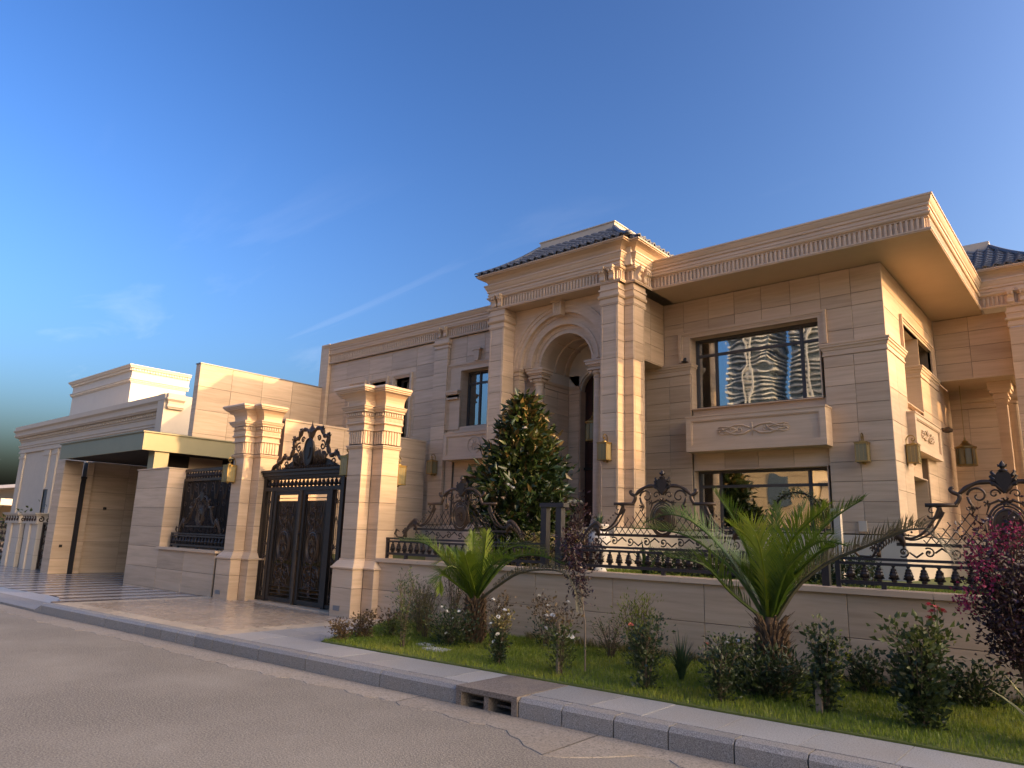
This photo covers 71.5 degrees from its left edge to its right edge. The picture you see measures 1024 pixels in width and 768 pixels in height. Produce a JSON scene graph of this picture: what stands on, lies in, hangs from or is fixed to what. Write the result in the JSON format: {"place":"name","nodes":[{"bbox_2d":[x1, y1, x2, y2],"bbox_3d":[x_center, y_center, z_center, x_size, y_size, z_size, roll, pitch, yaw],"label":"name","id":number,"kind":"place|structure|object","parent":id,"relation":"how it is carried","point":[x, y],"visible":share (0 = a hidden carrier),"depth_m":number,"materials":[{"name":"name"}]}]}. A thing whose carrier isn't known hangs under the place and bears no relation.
{"place":"outdoors","nodes":[
{"label":"outdoors","id":0,"kind":"place"},
{"bbox_2d":[0,561,200,602],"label":"driveway","id":1,"kind":"structure","parent":0,"point":[55,588],"depth_m":16.15,"materials":[{"name":"grey tile"}]},
{"bbox_2d":[0,520,6,562],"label":"iron gate","id":2,"kind":"structure","parent":1,"relation":"on","point":[2,538],"depth_m":24.93,"materials":[{"name":"brown metal"}]},
{"bbox_2d":[0,512,24,566],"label":"boundary pillar","id":3,"kind":"structure","parent":1,"relation":"on","point":[13,540],"depth_m":23.25,"materials":[{"name":"stone"}]},
{"bbox_2d":[0,500,46,559],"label":"hedge shrub","id":4,"kind":"object","parent":1,"relation":"on","point":[3,522],"visible":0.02,"depth_m":25.14,"materials":[{"name":"green plant"}]},
{"bbox_2d":[18,513,48,569],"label":"boundary pillar","id":5,"kind":"structure","parent":1,"relation":"on","point":[33,522],"depth_m":22.10,"materials":[{"name":"stone"}]},
{"bbox_2d":[35,522,47,569],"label":"iron gate","id":6,"kind":"structure","parent":1,"relation":"on","point":[42,542],"depth_m":21.87,"materials":[{"name":"brown metal"}]},
{"bbox_2d":[40,430,234,573],"bbox_3d":[-9.651,3.802,20.922,6.236,3.780,5.400,-8,-16,40],"label":"carport","id":7,"kind":"object","parent":1,"relation":"on","point":[90,519],"visible":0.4,"depth_m":20.93,"materials":[{"name":"beige stone"}]},
{"bbox_2d":[188,362,321,477],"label":"wall","id":8,"kind":"structure","parent":1,"relation":"on","point":[217,389],"depth_m":20.16,"materials":[{"name":"beige stone"}]},
{"bbox_2d":[11,363,191,512],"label":"villa wing","id":9,"kind":"structure","parent":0,"point":[128,398],"depth_m":29.37,"materials":[{"name":"white stone"}]},
{"bbox_2d":[41,489,47,512],"bbox_3d":[-19.676,5.376,29.852,0.480,1.900,0.015,-8,-16,40],"label":"window","id":10,"kind":"structure","parent":9,"relation":"in","point":[45,491],"depth_m":29.97,"materials":[{"name":"grey glass"}]},
{"bbox_2d":[55,596,386,634],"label":"forecourt","id":11,"kind":"structure","parent":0,"point":[207,614],"depth_m":11.79,"materials":[{"name":"beige stone"}]},
{"bbox_2d":[212,403,288,600],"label":"gate pillar","id":12,"kind":"structure","parent":11,"relation":"on","point":[257,431],"depth_m":14.66,"materials":[{"name":"stone"}]},
{"bbox_2d":[221,457,236,483],"bbox_3d":[-5.870,1.793,14.805,0.234,0.566,0.232,-8,-16,40],"label":"wall lantern","id":13,"kind":"object","parent":12,"relation":"attached to","point":[229,473],"depth_m":14.73,"materials":[{"name":"gold metal"}]},
{"bbox_2d":[247,422,346,613],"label":"double gate","id":14,"kind":"structure","parent":11,"relation":"on","point":[301,529],"depth_m":13.65,"materials":[{"name":"metal"}]},
{"bbox_2d":[329,384,412,618],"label":"gate pillar","id":15,"kind":"structure","parent":11,"relation":"on","point":[375,415],"depth_m":12.41,"materials":[{"name":"stone"}]},
{"bbox_2d":[339,449,348,476],"bbox_3d":[-2.946,1.401,12.818,0.234,0.566,0.232,-8,-16,40],"label":"wall lantern","id":16,"kind":"object","parent":15,"relation":"attached to","point":[343,465],"depth_m":12.73,"materials":[{"name":"gold metal"}]},
{"bbox_2d":[397,456,407,486],"bbox_3d":[-2.053,1.576,12.834,0.234,0.566,0.232,-8,-16,40],"label":"wall lantern","id":17,"kind":"object","parent":15,"relation":"attached to","point":[401,480],"depth_m":12.77,"materials":[{"name":"gold metal"}]},
{"bbox_2d":[277,594,328,604],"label":"garden path","id":18,"kind":"structure","parent":0,"point":[306,599],"depth_m":14.95,"materials":[{"name":"beige stone"}]},
{"bbox_2d":[270,419,426,595],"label":"courtyard wall","id":19,"kind":"structure","parent":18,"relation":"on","point":[409,497],"depth_m":17.83,"materials":[{"name":"stone"}]},
{"bbox_2d":[0,608,679,767],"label":"road","id":20,"kind":"structure","parent":0,"point":[70,698],"depth_m":5.99,"materials":[{"name":"grey asphalt"}]},
{"bbox_2d":[0,604,748,767],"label":"gutter","id":21,"kind":"object","parent":20,"relation":"on","point":[540,738],"visible":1,"depth_m":6.51,"materials":[{"name":"concrete"}]},
{"bbox_2d":[470,704,510,715],"bbox_3d":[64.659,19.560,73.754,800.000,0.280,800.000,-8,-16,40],"label":"ground","id":22,"kind":"structure","parent":0,"point":[506,712],"depth_m":6.74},
{"bbox_2d":[0,484,14,541],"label":"house","id":23,"kind":"structure","parent":22,"relation":"on","point":[6,495],"depth_m":53.06,"materials":[{"name":"stone"}]},
{"bbox_2d":[0,593,908,767],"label":"kerb","id":24,"kind":"structure","parent":22,"relation":"on","point":[745,751],"depth_m":6.29,"materials":[{"name":"concrete"}]},
{"bbox_2d":[456,675,567,716],"bbox_3d":[-0.001,3.131,6.854,0.720,0.432,0.828,-8,-16,40],"label":"drain inlet","id":25,"kind":"object","parent":24,"relation":"in","point":[501,693],"visible":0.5,"depth_m":6.77,"materials":[{"name":"concrete"}]},
{"bbox_2d":[0,0,1023,484],"label":"sky","id":26,"kind":"structure","parent":0,"point":[253,186],"materials":[{"name":"blue"}]},
{"bbox_2d":[221,623,1023,767],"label":"pavement","id":27,"kind":"structure","parent":0,"point":[308,639],"depth_m":6.00,"materials":[{"name":"grey concrete"}]},
{"bbox_2d":[275,554,1001,593],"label":"garden lawn","id":28,"kind":"structure","parent":0,"point":[947,582],"depth_m":13.00,"materials":[{"name":"plant"}]},
{"bbox_2d":[470,523,506,564],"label":"green shrub","id":29,"kind":"object","parent":28,"relation":"on","point":[477,525],"visible":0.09,"depth_m":12.39,"materials":[{"name":"green plant"}]},
{"bbox_2d":[463,388,580,565],"bbox_3d":[0.177,1.663,12.691,2.271,3.294,2.265,-8,-16,40],"label":"magnolia tree","id":30,"kind":"object","parent":28,"relation":"on","point":[524,453],"visible":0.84,"depth_m":12.31,"materials":[{"name":"green plant"}]},
{"bbox_2d":[503,526,553,566],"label":"green shrub","id":31,"kind":"object","parent":28,"relation":"on","point":[522,544],"visible":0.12,"depth_m":11.63,"materials":[{"name":"green plant"}]},
{"bbox_2d":[522,530,554,567],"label":"golden shrub","id":32,"kind":"object","parent":28,"relation":"on","point":[537,537],"visible":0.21,"depth_m":11.06,"materials":[{"name":"plant"}]},
{"bbox_2d":[553,528,588,568],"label":"golden shrub","id":33,"kind":"object","parent":28,"relation":"on","point":[575,541],"visible":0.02,"depth_m":11.35,"materials":[{"name":"green plant"}]},
{"bbox_2d":[551,489,595,565],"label":"dark shrub","id":34,"kind":"object","parent":28,"relation":"on","point":[576,519],"visible":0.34,"depth_m":12.35,"materials":[{"name":"purple plant"}]},
{"bbox_2d":[567,531,607,570],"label":"dark shrub","id":35,"kind":"object","parent":28,"relation":"on","point":[587,553],"visible":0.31,"depth_m":10.31,"materials":[{"name":"purple plant"}]},
{"bbox_2d":[588,511,610,570],"bbox_3d":[1.383,2.474,11.152,0.390,0.992,0.348,-8,-16,40],"label":"stone urn","id":36,"kind":"object","parent":28,"relation":"on","point":[606,540],"visible":0.39,"depth_m":11.06,"materials":[{"name":"beige stone"}]},
{"bbox_2d":[624,540,661,573],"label":"agave","id":37,"kind":"object","parent":28,"relation":"on","point":[644,565],"visible":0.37,"depth_m":10.18,"materials":[{"name":"green plant"}]},
{"bbox_2d":[318,191,1023,580],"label":"house","id":38,"kind":"structure","parent":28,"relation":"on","point":[810,351],"depth_m":14.99,"materials":[{"name":"stone"}]},
{"bbox_2d":[401,379,409,436],"bbox_3d":[-2.961,0.711,20.230,0.630,1.710,0.070,-8,-16,40],"label":"window","id":39,"kind":"structure","parent":38,"relation":"in","point":[405,383],"depth_m":20.29,"materials":[{"name":"grey"}]},
{"bbox_2d":[426,454,437,475],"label":"wall lantern","id":40,"kind":"object","parent":38,"relation":"attached to","point":[431,468],"depth_m":18.42,"materials":[{"name":"gold metal"}]},
{"bbox_2d":[465,477,482,523],"bbox_3d":[-0.634,2.893,17.713,1.420,1.180,0.070,-8,-16,40],"label":"window","id":41,"kind":"structure","parent":38,"relation":"in","point":[468,492],"depth_m":18.08,"materials":[{"name":"grey"}]},
{"bbox_2d":[466,370,487,425],"bbox_3d":[-0.545,0.341,18.250,1.600,1.480,0.070,-8,-16,40],"label":"window","id":42,"kind":"structure","parent":38,"relation":"in","point":[478,380],"depth_m":18.55,"materials":[{"name":"blue glass"}]},
{"bbox_2d":[482,450,492,467],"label":"wall lantern","id":43,"kind":"object","parent":38,"relation":"attached to","point":[483,458],"depth_m":15.74,"materials":[{"name":"gold metal"}]},
{"bbox_2d":[584,376,592,526],"bbox_3d":[2.037,1.494,16.460,0.880,3.620,0.130,-8,-16,40],"label":"door","id":44,"kind":"structure","parent":38,"relation":"in","point":[588,468],"depth_m":16.59,"materials":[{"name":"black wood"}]},
{"bbox_2d":[585,375,593,442],"bbox_3d":[1.826,0.111,15.918,0.352,2.375,0.352,8,-13,-26],"label":"hanging lantern","id":45,"kind":"object","parent":38,"relation":"hanging from","point":[589,431],"visible":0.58,"depth_m":15.65,"materials":[{"name":"gold metal"}]},
{"bbox_2d":[596,434,611,462],"bbox_3d":[1.804,1.245,13.876,0.234,0.566,0.232,-8,-16,40],"label":"wall lantern","id":46,"kind":"object","parent":38,"relation":"attached to","point":[603,450],"depth_m":13.80,"materials":[{"name":"gold metal"}]},
{"bbox_2d":[696,322,821,408],"bbox_3d":[5.015,-0.324,14.567,2.640,1.540,0.070,-8,-16,40],"label":"window","id":47,"kind":"structure","parent":38,"relation":"in","point":[800,326],"depth_m":14.78,"materials":[{"name":"grey"}]},
{"bbox_2d":[699,467,830,531],"bbox_3d":[4.932,2.279,14.013,2.640,1.185,0.070,-8,-16,40],"label":"window","id":48,"kind":"structure","parent":38,"relation":"in","point":[810,484],"depth_m":14.21,"materials":[{"name":"grey metal"}]},
{"bbox_2d":[853,433,870,464],"bbox_3d":[6.222,1.141,12.633,0.234,0.566,0.232,-8,-16,40],"label":"wall lantern","id":49,"kind":"object","parent":38,"relation":"attached to","point":[862,452],"depth_m":12.56,"materials":[{"name":"gold metal"}]},
{"bbox_2d":[858,521,867,531],"bbox_3d":[6.157,2.496,12.483,0.130,0.180,0.035,-8,-16,40],"label":"socket box","id":50,"kind":"object","parent":38,"relation":"attached to","point":[862,526],"visible":1,"depth_m":12.47,"materials":[{"name":"plastic"}]},
{"bbox_2d":[905,435,921,465],"bbox_3d":[7.303,1.205,12.964,0.232,0.566,0.234,-8,-16,40],"label":"wall lantern","id":51,"kind":"object","parent":38,"relation":"attached to","point":[913,452],"depth_m":12.88,"materials":[{"name":"gold metal"}]},
{"bbox_2d":[940,427,952,432],"bbox_3d":[9.547,1.015,15.637,0.260,0.120,0.209,-8,-16,40],"label":"floodlight","id":52,"kind":"object","parent":38,"relation":"attached to","point":[947,430],"visible":0.94,"depth_m":15.56,"materials":[{"name":"brown metal"}]},
{"bbox_2d":[954,386,977,466],"bbox_3d":[10.314,0.950,16.265,0.414,1.865,0.414,8,-13,-26],"label":"hanging lantern","id":53,"kind":"object","parent":38,"relation":"hanging from","point":[966,453],"visible":1,"depth_m":16.01,"materials":[{"name":"gold metal"}]},
{"bbox_2d":[503,563,1012,594],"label":"grass","id":54,"kind":"structure","parent":28,"relation":"on","point":[807,582],"depth_m":9.65,"materials":[{"name":"green plant"}]},
{"bbox_2d":[640,547,882,587],"bbox_3d":[3.506,2.679,10.447,3.544,0.530,0.642,-8,-16,40],"label":"clipped hedge","id":55,"kind":"object","parent":28,"relation":"on","point":[813,579],"visible":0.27,"depth_m":9.87,"materials":[{"name":"green plant"}]},
{"bbox_2d":[768,488,826,542],"bbox_3d":[4.448,2.317,11.076,0.945,1.458,0.234,-8,-16,40],"label":"garden hoop","id":56,"kind":"object","parent":28,"relation":"on","point":[800,492],"visible":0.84,"depth_m":11.16,"materials":[{"name":"metal"}]},
{"bbox_2d":[830,508,845,576],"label":"garden pillar","id":57,"kind":"structure","parent":28,"relation":"on","point":[838,524],"depth_m":11.04,"materials":[{"name":"stone"}]},
{"bbox_2d":[321,618,1023,765],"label":"lawn","id":58,"kind":"structure","parent":0,"point":[830,729],"depth_m":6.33,"materials":[{"name":"plant"}]},
{"bbox_2d":[325,616,357,640],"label":"shrub","id":59,"kind":"object","parent":58,"relation":"on","point":[338,628],"visible":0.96,"depth_m":9.28,"materials":[{"name":"brown plant"}]},
{"bbox_2d":[346,608,388,637],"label":"shrub","id":60,"kind":"object","parent":58,"relation":"on","point":[363,629],"visible":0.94,"depth_m":9.58,"materials":[{"name":"brown plant"}]},
{"bbox_2d":[378,602,410,636],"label":"shrub","id":61,"kind":"object","parent":58,"relation":"on","point":[392,627],"visible":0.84,"depth_m":9.73,"materials":[{"name":"green plant"}]},
{"bbox_2d":[385,595,421,628],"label":"grey shrub","id":62,"kind":"object","parent":58,"relation":"on","point":[405,611],"visible":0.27,"depth_m":10.59,"materials":[{"name":"green plant"}]},
{"bbox_2d":[391,566,420,646],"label":"tall shrub","id":63,"kind":"object","parent":58,"relation":"on","point":[404,624],"visible":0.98,"depth_m":8.94,"materials":[{"name":"green plant"}]},
{"bbox_2d":[397,576,441,631],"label":"straw shrub","id":64,"kind":"object","parent":58,"relation":"on","point":[415,618],"visible":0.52,"depth_m":10.27,"materials":[{"name":"green plant"}]},
{"bbox_2d":[401,581,448,637],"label":"straw shrub","id":65,"kind":"object","parent":58,"relation":"on","point":[425,631],"visible":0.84,"depth_m":9.74,"materials":[{"name":"green plant"}]},
{"bbox_2d":[422,647,449,651],"bbox_3d":[-0.930,3.276,8.752,0.320,0.042,0.200,-8,-16,40],"label":"access cover","id":66,"kind":"object","parent":58,"relation":"on","point":[427,648],"visible":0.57,"depth_m":8.71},
{"bbox_2d":[403,601,493,647],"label":"white rose","id":67,"kind":"object","parent":58,"relation":"on","point":[446,634],"visible":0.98,"depth_m":9.12,"materials":[{"name":"green plant"}]},
{"bbox_2d":[440,572,464,630],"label":"tall shrub","id":68,"kind":"object","parent":58,"relation":"on","point":[456,598],"visible":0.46,"depth_m":10.37,"materials":[{"name":"green plant"}]},
{"bbox_2d":[399,527,584,643],"bbox_3d":[-0.298,2.627,9.111,1.534,1.563,3.532,10,-14,-33],"label":"palm tree","id":69,"kind":"object","parent":58,"relation":"on","point":[477,576],"visible":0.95,"depth_m":9.42,"materials":[{"name":"green plant"}]},
{"bbox_2d":[482,607,514,664],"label":"white rose","id":70,"kind":"object","parent":58,"relation":"on","point":[499,649],"visible":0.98,"depth_m":7.95,"materials":[{"name":"green plant"}]},
{"bbox_2d":[485,590,519,646],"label":"rust shrub","id":71,"kind":"object","parent":58,"relation":"on","point":[500,607],"visible":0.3,"depth_m":9.13,"materials":[{"name":"green plant"}]},
{"bbox_2d":[516,588,567,647],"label":"white rose","id":72,"kind":"object","parent":58,"relation":"on","point":[543,619],"visible":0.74,"depth_m":9.29,"materials":[{"name":"green plant"}]},
{"bbox_2d":[556,622,559,674],"bbox_3d":[0.484,2.807,7.482,0.030,0.582,0.030,-8,-16,40],"label":"plant stake","id":73,"kind":"object","parent":58,"relation":"on","point":[557,659],"visible":0.57,"depth_m":7.46,"materials":[{"name":"brown wood"}]},
{"bbox_2d":[535,596,586,674],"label":"white rose","id":74,"kind":"object","parent":58,"relation":"on","point":[561,644],"visible":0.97,"depth_m":7.49,"materials":[{"name":"green plant"}]},
{"bbox_2d":[551,526,595,670],"bbox_3d":[0.706,2.397,7.950,0.541,1.593,0.444,-8,-16,40],"label":"purple sapling","id":75,"kind":"object","parent":58,"relation":"on","point":[574,548],"visible":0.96,"depth_m":7.98,"materials":[{"name":"plant"}]},
{"bbox_2d":[580,607,632,657],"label":"twiggy shrub","id":76,"kind":"object","parent":58,"relation":"on","point":[612,650],"visible":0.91,"depth_m":8.62,"materials":[{"name":"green plant"}]},
{"bbox_2d":[610,587,663,670],"bbox_3d":[1.391,2.736,7.898,0.576,0.912,0.586,-8,-16,40],"label":"lime shrub","id":77,"kind":"object","parent":58,"relation":"on","point":[637,612],"visible":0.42,"depth_m":7.90,"materials":[{"name":"green plant"}]},
{"bbox_2d":[620,608,675,689],"bbox_3d":[1.325,2.606,6.947,0.553,0.766,0.607,-1,-12,13],"label":"coral rose","id":78,"kind":"object","parent":58,"relation":"on","point":[641,656],"visible":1,"depth_m":6.89,"materials":[{"name":"green plant"}]},
{"bbox_2d":[663,629,699,681],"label":"sword plant","id":79,"kind":"object","parent":58,"relation":"on","point":[681,661],"visible":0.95,"depth_m":7.27,"materials":[{"name":"green plant"}]},
{"bbox_2d":[688,632,761,703],"bbox_3d":[1.929,2.591,6.466,0.494,0.632,0.516,10,-14,-34],"label":"dark rose","id":80,"kind":"object","parent":58,"relation":"on","point":[722,668],"visible":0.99,"depth_m":6.44,"materials":[{"name":"green plant"}]},
{"bbox_2d":[704,626,767,693],"bbox_3d":[2.176,2.690,6.971,0.596,0.666,0.662,-1,-12,11],"label":"coral rose","id":81,"kind":"object","parent":58,"relation":"on","point":[738,640],"visible":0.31,"depth_m":6.92,"materials":[{"name":"green plant"}]},
{"bbox_2d":[523,630,1023,706],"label":"weeds","id":82,"kind":"object","parent":58,"relation":"on","point":[581,642],"visible":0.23,"depth_m":8.68,"materials":[{"name":"plant"}]},
{"bbox_2d":[712,639,840,702],"bbox_3d":[2.444,2.664,6.655,1.160,0.605,1.136,-8,-16,40],"label":"shade shrub","id":83,"kind":"object","parent":58,"relation":"on","point":[759,674],"visible":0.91,"depth_m":6.58,"materials":[{"name":"green plant"}]},
{"bbox_2d":[627,486,963,693],"bbox_3d":[2.558,2.038,7.013,3.566,2.018,1.681,-8,-16,40],"label":"palm tree","id":84,"kind":"object","parent":58,"relation":"on","point":[771,578],"visible":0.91,"depth_m":6.88,"materials":[{"name":"green plant"}]},
{"bbox_2d":[814,680,822,712],"bbox_3d":[2.646,2.720,6.129,0.050,0.322,0.040,-8,-16,40],"label":"plant stake","id":85,"kind":"object","parent":58,"relation":"on","point":[818,699],"visible":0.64,"depth_m":6.12,"materials":[{"name":"grey wood"}]},
{"bbox_2d":[795,613,849,713],"bbox_3d":[2.720,2.443,6.196,0.420,0.857,0.372,-8,-16,40],"label":"dark rose","id":86,"kind":"object","parent":58,"relation":"on","point":[829,684],"visible":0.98,"depth_m":6.16,"materials":[{"name":"green plant"}]},
{"bbox_2d":[810,629,851,696],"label":"lime shrub","id":87,"kind":"object","parent":58,"relation":"on","point":[836,662],"visible":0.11,"depth_m":6.85,"materials":[{"name":"green plant"}]},
{"bbox_2d":[839,636,890,694],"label":"shrub","id":88,"kind":"object","parent":58,"relation":"on","point":[864,673],"visible":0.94,"depth_m":6.98,"materials":[{"name":"green plant"}]},
{"bbox_2d":[875,650,934,697],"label":"shrub","id":89,"kind":"object","parent":58,"relation":"on","point":[888,668],"visible":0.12,"depth_m":6.86,"materials":[{"name":"green plant"}]},
{"bbox_2d":[866,601,969,730],"bbox_3d":[3.314,2.294,5.807,0.749,1.024,0.628,-8,-16,40],"label":"red rose","id":90,"kind":"object","parent":58,"relation":"on","point":[920,691],"visible":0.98,"depth_m":5.73,"materials":[{"name":"green plant"}]},
{"bbox_2d":[935,655,1022,709],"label":"shrub","id":91,"kind":"object","parent":58,"relation":"on","point":[969,691],"visible":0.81,"depth_m":6.49,"materials":[{"name":"green plant"}]},
{"bbox_2d":[941,495,1023,685],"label":"crape myrtle","id":92,"kind":"object","parent":58,"relation":"on","point":[1009,622],"visible":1,"depth_m":6.15,"materials":[{"name":"purple plant"}]},
{"bbox_2d":[988,675,1023,715],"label":"variegated agave","id":93,"kind":"object","parent":58,"relation":"on","point":[1021,696],"visible":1,"depth_m":5.47,"materials":[{"name":"green plant"}]},
{"label":"pavement bed","id":94,"kind":"structure","parent":0,"visible":0},
{"bbox_2d":[375,558,1023,704],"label":"garden wall","id":95,"kind":"structure","parent":94,"relation":"on","point":[698,608],"depth_m":8.63,"materials":[{"name":"stone"}]},
{"bbox_2d":[385,476,544,565],"bbox_3d":[-0.825,2.166,11.407,3.310,1.385,0.094,-7,-15,36],"label":"iron fence","id":96,"kind":"object","parent":95,"relation":"on","point":[460,516],"visible":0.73,"depth_m":11.44,"materials":[{"name":"black metal"}]},
{"bbox_2d":[539,503,568,568],"bbox_3d":[0.605,2.200,10.335,0.440,0.930,0.140,-8,-16,40],"label":"fence post","id":97,"kind":"object","parent":95,"relation":"on","point":[545,521],"visible":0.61,"depth_m":10.31,"materials":[{"name":"black metal"}]},
{"bbox_2d":[561,470,795,582],"bbox_3d":[1.983,1.821,9.350,3.310,1.385,0.094,-7,-15,36],"label":"iron fence","id":98,"kind":"object","parent":95,"relation":"on","point":[662,485],"visible":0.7,"depth_m":9.39,"materials":[{"name":"brown metal"}]},
{"bbox_2d":[818,548,831,585],"bbox_3d":[3.575,2.075,8.103,0.110,0.430,0.110,-8,-16,40],"label":"fence post","id":99,"kind":"object","parent":95,"relation":"on","point":[826,576],"visible":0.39,"depth_m":8.06,"materials":[{"name":"black metal"}]},
{"bbox_2d":[835,461,1023,592],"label":"iron fence","id":100,"kind":"object","parent":95,"relation":"on","point":[1003,481],"visible":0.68,"depth_m":7.45,"materials":[{"name":"brown metal"}]},
{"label":"drive bed","id":101,"kind":"structure","parent":0,"visible":0},
{"bbox_2d":[123,467,222,596],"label":"pier wall","id":102,"kind":"structure","parent":101,"relation":"on","point":[154,560],"depth_m":16.76,"materials":[{"name":"stone"}]},
{"bbox_2d":[169,488,224,549],"bbox_3d":[-6.936,2.990,15.831,2.550,1.385,0.094,-8,-16,40],"label":"iron fence","id":103,"kind":"object","parent":102,"relation":"on","point":[199,517],"visible":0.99,"depth_m":15.79,"materials":[{"name":"black metal"}]},
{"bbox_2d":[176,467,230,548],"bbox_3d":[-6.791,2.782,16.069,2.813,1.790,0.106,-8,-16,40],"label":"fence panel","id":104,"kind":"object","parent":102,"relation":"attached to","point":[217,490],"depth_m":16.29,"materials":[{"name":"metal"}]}
]}

